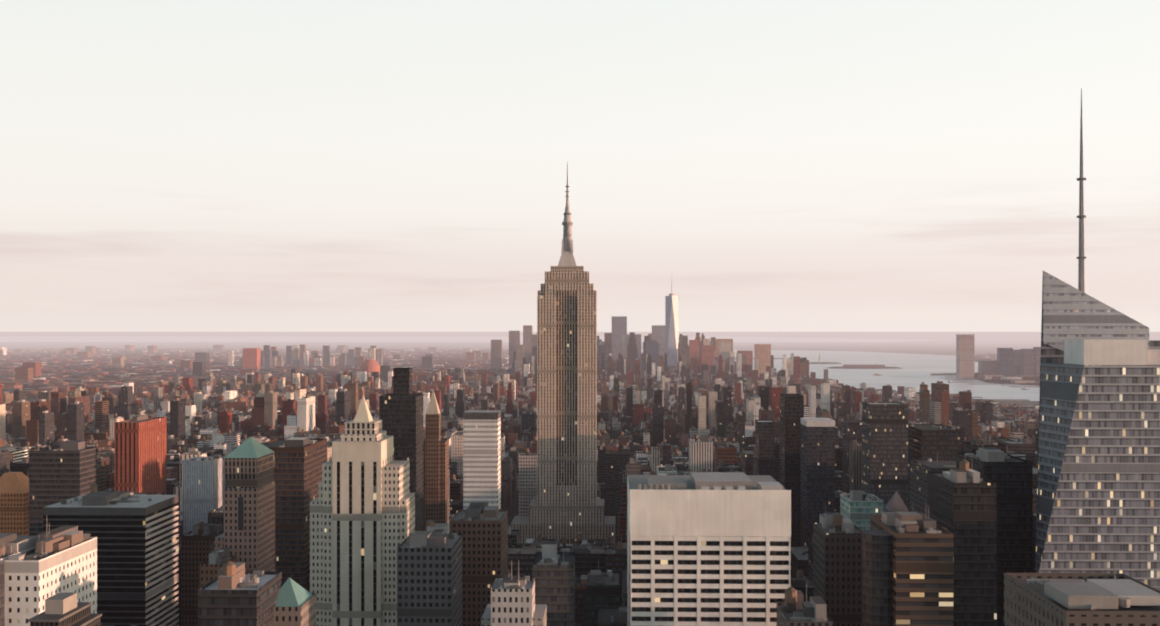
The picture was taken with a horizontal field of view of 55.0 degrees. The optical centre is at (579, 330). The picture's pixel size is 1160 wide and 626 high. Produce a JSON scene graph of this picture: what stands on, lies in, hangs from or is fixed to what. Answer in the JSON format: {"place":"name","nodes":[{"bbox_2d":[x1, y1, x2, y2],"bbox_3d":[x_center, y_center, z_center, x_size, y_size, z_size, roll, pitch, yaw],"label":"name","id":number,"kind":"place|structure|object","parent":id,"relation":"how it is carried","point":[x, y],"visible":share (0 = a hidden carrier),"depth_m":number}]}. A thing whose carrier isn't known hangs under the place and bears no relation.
{"place":"outdoors","nodes":[
{"label":"outdoors","id":0,"kind":"place"},
{"bbox_2d":[0,336,1039,406],"bbox_3d":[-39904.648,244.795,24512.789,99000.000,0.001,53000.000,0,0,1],"label":"water","id":1,"kind":"structure","parent":0,"point":[923,367],"depth_m":9876.35},
{"bbox_2d":[735,358,901,368],"bbox_3d":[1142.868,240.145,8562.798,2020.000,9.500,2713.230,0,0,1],"label":"bay islands","id":2,"kind":"object","parent":1,"relation":"in","point":[841,367],"visible":0.25,"depth_m":7231.36},
{"bbox_2d":[0,88,1159,625],"bbox_3d":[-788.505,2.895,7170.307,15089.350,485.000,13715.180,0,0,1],"label":"city buildings","id":3,"kind":"structure","parent":0,"point":[698,480],"depth_m":724.07},
{"bbox_2d":[0,332,1159,524],"bbox_3d":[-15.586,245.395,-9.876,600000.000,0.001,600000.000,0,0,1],"label":"ground","id":4,"kind":"structure","parent":0,"point":[944,343],"depth_m":23558.66},
{"bbox_2d":[0,0,1159,331],"label":"sky","id":5,"kind":"structure","parent":0,"point":[166,165]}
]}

